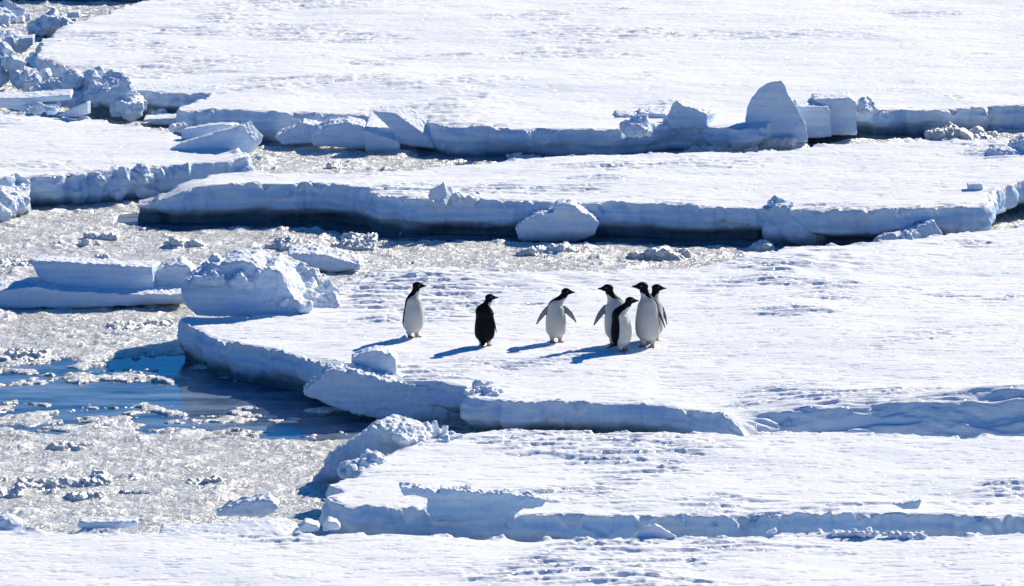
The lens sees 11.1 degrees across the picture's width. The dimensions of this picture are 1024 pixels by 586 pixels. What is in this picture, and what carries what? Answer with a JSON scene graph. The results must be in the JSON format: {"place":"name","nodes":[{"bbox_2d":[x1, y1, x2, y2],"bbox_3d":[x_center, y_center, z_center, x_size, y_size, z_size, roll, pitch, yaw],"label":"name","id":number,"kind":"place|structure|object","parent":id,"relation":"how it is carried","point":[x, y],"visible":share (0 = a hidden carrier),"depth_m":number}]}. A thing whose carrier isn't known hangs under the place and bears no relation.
{"place":"outdoors","nodes":[
{"label":"outdoors","id":0,"kind":"place"},
{"bbox_2d":[0,50,925,494],"bbox_3d":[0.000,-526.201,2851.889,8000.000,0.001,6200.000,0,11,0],"label":"sea water","id":1,"kind":"structure","parent":0,"point":[208,394],"depth_m":61.12},
{"bbox_2d":[0,483,26,498],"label":"ice chunk","id":2,"kind":"object","parent":1,"relation":"on","point":[17,490],"visible":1,"depth_m":55.59},
{"bbox_2d":[0,29,29,53],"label":"ice rubble","id":3,"kind":"object","parent":1,"relation":"on","point":[11,38],"visible":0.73,"depth_m":87.97},
{"bbox_2d":[20,34,34,45],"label":"ice block","id":4,"kind":"structure","parent":3,"relation":"on","point":[27,40],"depth_m":87.72},
{"bbox_2d":[0,183,31,221],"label":"ice block","id":5,"kind":"structure","parent":1,"relation":"on","point":[14,201],"depth_m":72.48},
{"bbox_2d":[0,0,31,27],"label":"ice block","id":6,"kind":"structure","parent":1,"relation":"on","point":[10,12],"depth_m":91.97},
{"bbox_2d":[0,258,33,266],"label":"ice chunk","id":7,"kind":"object","parent":1,"relation":"on","point":[4,262],"visible":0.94,"depth_m":68.93},
{"bbox_2d":[0,347,51,361],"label":"ice chunk","id":8,"kind":"object","parent":1,"relation":"on","point":[19,353],"visible":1,"depth_m":62.87},
{"bbox_2d":[15,476,73,489],"bbox_3d":[-4.974,2.052,56.097,0.696,0.193,0.451,0,11,0],"label":"ice chunk","id":9,"kind":"object","parent":1,"relation":"on","point":[48,483],"visible":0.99,"depth_m":56.04},
{"bbox_2d":[26,7,73,37],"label":"ice rubble","id":10,"kind":"object","parent":1,"relation":"on","point":[49,22],"visible":0.72,"depth_m":89.97},
{"bbox_2d":[46,440,86,450],"bbox_3d":[-4.901,1.712,57.908,0.441,0.170,0.280,0,11,0],"label":"ice chunk","id":11,"kind":"object","parent":1,"relation":"on","point":[63,445],"visible":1,"depth_m":57.85},
{"bbox_2d":[0,0,143,2],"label":"ice floe","id":12,"kind":"object","parent":1,"relation":"on","point":[131,1],"visible":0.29,"depth_m":94.72},
{"bbox_2d":[50,239,104,245],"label":"ice chunk","id":13,"kind":"object","parent":1,"relation":"on","point":[85,242],"visible":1,"depth_m":70.32},
{"bbox_2d":[62,469,111,486],"bbox_3d":[-4.548,2.016,56.222,0.573,0.238,0.381,0,11,0],"label":"ice chunk","id":14,"kind":"object","parent":1,"relation":"on","point":[97,478],"visible":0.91,"depth_m":56.14},
{"bbox_2d":[65,490,108,500],"bbox_3d":[-4.475,2.169,55.502,0.478,0.173,0.310,0,11,0],"label":"ice chunk","id":15,"kind":"object","parent":1,"relation":"on","point":[92,495],"visible":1,"depth_m":55.45},
{"bbox_2d":[0,277,183,308],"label":"ice floe","id":16,"kind":"object","parent":1,"relation":"on","point":[32,292],"visible":0.94,"depth_m":65.89},
{"bbox_2d":[31,254,160,289],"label":"ice slab","id":17,"kind":"structure","parent":16,"relation":"on","point":[84,272],"depth_m":66.16},
{"bbox_2d":[156,256,195,286],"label":"ice block","id":18,"kind":"structure","parent":16,"relation":"on","point":[175,271],"depth_m":66.40},
{"bbox_2d":[83,231,119,240],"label":"ice chunk","id":19,"kind":"object","parent":1,"relation":"on","point":[106,236],"visible":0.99,"depth_m":70.79},
{"bbox_2d":[95,253,111,258],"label":"ice chunk","id":20,"kind":"object","parent":1,"relation":"on","point":[102,255],"visible":0.56,"depth_m":69.37},
{"bbox_2d":[0,111,254,206],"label":"ice floe","id":21,"kind":"object","parent":1,"relation":"on","point":[63,160],"visible":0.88,"depth_m":74.76},
{"bbox_2d":[23,102,58,114],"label":"ice rubble","id":22,"kind":"object","parent":21,"relation":"on","point":[37,108],"visible":1,"depth_m":78.84},
{"bbox_2d":[57,101,90,116],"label":"ice wedge","id":23,"kind":"object","parent":21,"relation":"on","point":[82,109],"visible":1,"depth_m":78.36},
{"bbox_2d":[93,162,162,200],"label":"ice rubble","id":24,"kind":"object","parent":21,"relation":"on","point":[136,179],"visible":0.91,"depth_m":73.69},
{"bbox_2d":[181,122,238,139],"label":"ice slab","id":25,"kind":"structure","parent":21,"relation":"on","point":[190,132],"depth_m":76.15},
{"bbox_2d":[170,121,262,153],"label":"ice slab","id":26,"kind":"structure","parent":21,"relation":"on","point":[246,137],"depth_m":75.37},
{"bbox_2d":[102,317,175,329],"bbox_3d":[-4.589,0.410,64.810,0.957,0.160,0.633,0,11,0],"label":"ice chunk","id":27,"kind":"object","parent":1,"relation":"on","point":[129,324],"visible":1,"depth_m":64.81},
{"bbox_2d":[147,108,166,114],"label":"ice block","id":28,"kind":"structure","parent":1,"relation":"on","point":[150,111],"depth_m":81.23},
{"bbox_2d":[144,113,176,124],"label":"ice slab","id":29,"kind":"structure","parent":1,"relation":"on","point":[164,119],"depth_m":80.39},
{"bbox_2d":[160,237,207,249],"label":"ice chunk","id":30,"kind":"object","parent":1,"relation":"on","point":[183,243],"visible":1,"depth_m":70.10},
{"bbox_2d":[185,474,226,484],"bbox_3d":[-3.282,2.025,56.297,0.471,0.153,0.291,0,11,0],"label":"ice chunk","id":31,"kind":"object","parent":1,"relation":"on","point":[214,478],"visible":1,"depth_m":56.23},
{"bbox_2d":[264,235,302,250],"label":"ice chunk","id":32,"kind":"object","parent":1,"relation":"on","point":[284,243],"visible":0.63,"depth_m":70.09},
{"bbox_2d":[303,240,316,243],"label":"ice chunk","id":33,"kind":"object","parent":1,"relation":"on","point":[309,242],"visible":0.16,"depth_m":70.05},
{"bbox_2d":[288,243,362,272],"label":"ice slab","id":34,"kind":"structure","parent":1,"relation":"on","point":[321,257],"depth_m":68.35},
{"bbox_2d":[325,162,350,168],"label":"ice chunk","id":35,"kind":"object","parent":1,"relation":"on","point":[333,165],"visible":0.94,"depth_m":76.56},
{"bbox_2d":[331,232,377,250],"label":"ice chunk","id":36,"kind":"object","parent":1,"relation":"on","point":[356,241],"visible":0.73,"depth_m":70.08},
{"bbox_2d":[303,362,460,420],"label":"ice block","id":37,"kind":"structure","parent":1,"relation":"on","point":[354,389],"depth_m":59.30},
{"bbox_2d":[364,112,400,151],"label":"ice slab","id":38,"kind":"structure","parent":1,"relation":"in","point":[379,136],"depth_m":78.03},
{"bbox_2d":[0,0,1023,535],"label":"brash ice","id":39,"kind":"structure","parent":1,"relation":"on","point":[150,474],"depth_m":63.73},
{"bbox_2d":[0,41,52,91],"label":"ice rubble","id":40,"kind":"object","parent":39,"relation":"on","point":[16,72],"visible":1,"depth_m":83.41},
{"bbox_2d":[67,9,80,17],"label":"ice block","id":41,"kind":"structure","parent":39,"relation":"on","point":[73,13],"depth_m":92.23},
{"bbox_2d":[27,65,147,121],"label":"ice rubble","id":42,"kind":"object","parent":39,"relation":"on","point":[115,92],"visible":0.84,"depth_m":81.08},
{"bbox_2d":[216,492,279,517],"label":"ice slab","id":43,"kind":"structure","parent":39,"relation":"on","point":[260,505],"depth_m":53.41},
{"bbox_2d":[275,116,365,148],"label":"ice block","id":44,"kind":"structure","parent":39,"relation":"on","point":[345,132],"depth_m":78.14},
{"bbox_2d":[0,526,1023,585],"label":"ice floe","id":45,"kind":"object","parent":1,"relation":"on","point":[32,556],"visible":1,"depth_m":50.91},
{"bbox_2d":[0,512,22,530],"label":"snow mound","id":46,"kind":"object","parent":45,"relation":"on","point":[10,522],"visible":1,"depth_m":52.33},
{"bbox_2d":[78,515,138,528],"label":"ice slab","id":47,"kind":"structure","parent":45,"relation":"on","point":[119,522],"depth_m":52.22},
{"bbox_2d":[160,517,299,534],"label":"ice slab","id":48,"kind":"structure","parent":45,"relation":"on","point":[273,526],"depth_m":52.18},
{"bbox_2d":[631,523,675,538],"bbox_3d":[1.397,2.353,51.944,0.445,0.205,0.237,0,11,0],"label":"ice block","id":49,"kind":"object","parent":45,"relation":"on","point":[655,530],"depth_m":51.83},
{"bbox_2d":[766,528,776,532],"bbox_3d":[2.567,2.345,52.040,0.103,0.047,0.098,0,11,0],"label":"ice wedge","id":50,"kind":"object","parent":45,"relation":"on","point":[773,530],"visible":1,"depth_m":52.00},
{"bbox_2d":[830,527,927,538],"bbox_3d":[3.623,2.377,51.989,0.959,0.100,0.213,1,11,4],"label":"ice rubble","id":51,"kind":"object","parent":45,"relation":"on","point":[867,532],"visible":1,"depth_m":51.96},
{"bbox_2d":[506,152,541,158],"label":"ice chunk","id":52,"kind":"object","parent":1,"relation":"on","point":[520,155],"visible":0.49,"depth_m":77.47},
{"bbox_2d":[34,0,1023,155],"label":"ice floe","id":53,"kind":"object","parent":1,"relation":"on","point":[524,77],"visible":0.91,"depth_m":84.53},
{"bbox_2d":[0,89,72,110],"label":"ice slab","id":54,"kind":"object","parent":53,"relation":"on","point":[19,100],"depth_m":79.17},
{"bbox_2d":[132,83,205,109],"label":"ice slab","id":55,"kind":"object","parent":53,"relation":"on","point":[143,88],"depth_m":81.69},
{"bbox_2d":[169,122,186,133],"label":"ice rubble","id":56,"kind":"object","parent":53,"relation":"on","point":[177,127],"visible":0.94,"depth_m":78.72},
{"bbox_2d":[372,105,434,147],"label":"ice slab","id":57,"kind":"object","parent":53,"relation":"on","point":[407,126],"depth_m":78.12},
{"bbox_2d":[613,107,666,137],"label":"ice rubble","id":58,"kind":"object","parent":53,"relation":"on","point":[639,124],"visible":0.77,"depth_m":77.30},
{"bbox_2d":[661,100,714,135],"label":"ice block","id":59,"kind":"object","parent":53,"relation":"on","point":[680,116],"depth_m":78.09},
{"bbox_2d":[793,99,831,137],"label":"ice block","id":60,"kind":"object","parent":53,"relation":"on","point":[815,115],"depth_m":78.78},
{"bbox_2d":[811,93,856,134],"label":"ice block","id":61,"kind":"structure","parent":53,"relation":"on","point":[842,107],"depth_m":78.97},
{"bbox_2d":[856,96,878,116],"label":"ice rubble","id":62,"kind":"object","parent":53,"relation":"on","point":[867,105],"visible":1,"depth_m":79.06},
{"bbox_2d":[516,243,579,256],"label":"ice chunk","id":63,"kind":"object","parent":1,"relation":"on","point":[546,251],"visible":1,"depth_m":69.67},
{"bbox_2d":[515,198,599,241],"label":"ice block","id":64,"kind":"object","parent":1,"relation":"in","point":[564,220],"depth_m":70.62},
{"bbox_2d":[137,137,1023,242],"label":"ice floe","id":65,"kind":"object","parent":1,"relation":"on","point":[869,191],"visible":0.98,"depth_m":72.02},
{"bbox_2d":[428,182,484,208],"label":"ice block","id":66,"kind":"object","parent":65,"relation":"on","point":[440,195],"depth_m":70.89},
{"bbox_2d":[767,195,793,216],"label":"ice rubble","id":67,"kind":"object","parent":65,"relation":"on","point":[781,206],"visible":1,"depth_m":70.44},
{"bbox_2d":[762,217,826,244],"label":"ice rubble","id":68,"kind":"object","parent":65,"relation":"on","point":[794,231],"visible":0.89,"depth_m":70.42},
{"bbox_2d":[967,182,982,189],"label":"ice block","id":69,"kind":"object","parent":65,"relation":"on","point":[974,186],"depth_m":71.75},
{"bbox_2d":[985,133,1023,155],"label":"snow mound","id":70,"kind":"object","parent":65,"relation":"on","point":[1015,146],"visible":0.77,"depth_m":74.54},
{"bbox_2d":[177,223,1023,438],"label":"ice floe","id":71,"kind":"object","parent":1,"relation":"on","point":[922,336],"visible":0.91,"depth_m":61.54},
{"bbox_2d":[181,247,312,317],"bbox_3d":[-3.193,-0.110,63.617,1.590,0.763,1.084,0,11,0],"label":"snow mound","id":72,"kind":"object","parent":71,"relation":"on","point":[247,282],"visible":1,"depth_m":63.39},
{"bbox_2d":[294,262,340,306],"bbox_3d":[-2.495,-0.005,64.763,0.856,0.541,2.204,0,11,0],"label":"ice rubble","id":73,"kind":"object","parent":71,"relation":"on","point":[319,290],"visible":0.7,"depth_m":64.10},
{"bbox_2d":[351,345,397,374],"bbox_3d":[-1.560,0.849,59.722,0.529,0.482,0.349,0,11,0],"label":"ice block","id":74,"kind":"object","parent":71,"relation":"on","point":[374,358],"depth_m":59.55},
{"bbox_2d":[402,282,425,337],"bbox_3d":[-1.153,0.195,61.751,0.287,0.662,0.246,4,11,19],"label":"penguin","id":75,"kind":"object","parent":71,"relation":"on","point":[413,318],"visible":1,"depth_m":61.68},
{"bbox_2d":[463,379,503,395],"bbox_3d":[-0.298,1.082,58.789,0.404,0.162,0.397,4,11,20],"label":"ice rubble","id":76,"kind":"object","parent":71,"relation":"on","point":[478,385],"visible":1,"depth_m":58.75},
{"bbox_2d":[475,294,498,346],"bbox_3d":[-0.313,0.315,61.310,0.239,0.621,0.250,-8,13,-37],"label":"penguin","id":77,"kind":"object","parent":71,"relation":"on","point":[485,326],"visible":1,"depth_m":61.23},
{"bbox_2d":[536,288,575,342],"bbox_3d":[0.520,0.260,61.583,0.388,0.645,0.285,6,12,28],"label":"penguin","id":78,"kind":"object","parent":71,"relation":"on","point":[555,310],"visible":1,"depth_m":61.52},
{"bbox_2d":[594,284,623,345],"bbox_3d":[1.177,0.255,61.374,0.351,0.724,0.291,-9,14,-38],"label":"penguin","id":79,"kind":"object","parent":71,"relation":"on","point":[614,300],"visible":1,"depth_m":61.31},
{"bbox_2d":[606,297,638,351],"bbox_3d":[1.282,0.355,61.087,0.295,0.640,0.265,-8,13,-35],"label":"penguin","id":80,"kind":"object","parent":71,"relation":"on","point":[621,331],"visible":1,"depth_m":60.98},
{"bbox_2d":[632,282,664,347],"bbox_3d":[1.581,0.249,61.347,0.330,0.769,0.286,-8,13,-37],"label":"penguin","id":81,"kind":"object","parent":71,"relation":"on","point":[647,322],"visible":1,"depth_m":61.26},
{"bbox_2d":[646,284,666,341],"bbox_3d":[1.653,0.229,61.717,0.270,0.680,0.256,7,13,34],"label":"penguin","id":82,"kind":"object","parent":71,"relation":"on","point":[656,288],"visible":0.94,"depth_m":61.65},
{"bbox_2d":[627,246,691,260],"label":"ice chunk","id":83,"kind":"object","parent":1,"relation":"on","point":[661,253],"visible":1,"depth_m":69.33},
{"bbox_2d":[319,428,1023,541],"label":"ice floe","id":84,"kind":"object","parent":1,"relation":"on","point":[626,484],"visible":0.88,"depth_m":54.29},
{"bbox_2d":[337,449,386,479],"bbox_3d":[-1.559,1.833,55.134,0.538,0.374,0.761,8,14,38],"label":"ice rubble","id":85,"kind":"object","parent":84,"relation":"on","point":[346,469],"visible":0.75,"depth_m":55.00},
{"bbox_2d":[312,414,441,482],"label":"ice slab","id":86,"kind":"structure","parent":84,"relation":"on","point":[356,446],"depth_m":56.15},
{"bbox_2d":[379,422,428,447],"bbox_3d":[-1.232,1.527,56.061,0.663,0.311,0.513,4,11,18],"label":"ice rubble","id":87,"kind":"object","parent":86,"relation":"on","point":[401,434],"visible":1,"depth_m":55.94},
{"bbox_2d":[431,420,462,442],"bbox_3d":[-0.727,1.499,56.189,0.285,0.260,0.387,9,14,38],"label":"ice rubble","id":88,"kind":"object","parent":84,"relation":"on","point":[445,435],"visible":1,"depth_m":56.21},
{"bbox_2d":[399,482,546,521],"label":"ice slab","id":89,"kind":"structure","parent":84,"relation":"on","point":[466,502],"depth_m":52.83},
{"bbox_2d":[893,498,920,508],"bbox_3d":[3.982,2.120,53.056,0.279,0.102,0.127,0,11,0],"label":"ice wedge","id":90,"kind":"object","parent":84,"relation":"on","point":[911,504],"visible":1,"depth_m":53.00},
{"bbox_2d":[685,143,758,152],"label":"ice chunk","id":91,"kind":"object","parent":1,"relation":"on","point":[704,147],"visible":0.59,"depth_m":77.96},
{"bbox_2d":[748,239,774,250],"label":"ice chunk","id":92,"kind":"object","parent":1,"relation":"on","point":[762,245],"visible":0.73,"depth_m":69.98},
{"bbox_2d":[758,136,809,150],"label":"ice chunk","id":93,"kind":"object","parent":1,"relation":"on","point":[786,143],"visible":0.51,"depth_m":78.13},
{"bbox_2d":[745,80,807,142],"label":"ice slab","id":94,"kind":"structure","parent":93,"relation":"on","point":[773,103],"depth_m":78.17},
{"bbox_2d":[873,220,941,241],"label":"ice block","id":95,"kind":"structure","parent":1,"relation":"on","point":[926,229],"depth_m":69.93},
{"bbox_2d":[924,122,997,140],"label":"ice chunk","id":96,"kind":"object","parent":1,"relation":"on","point":[949,131],"visible":0.6,"depth_m":79.13}
]}

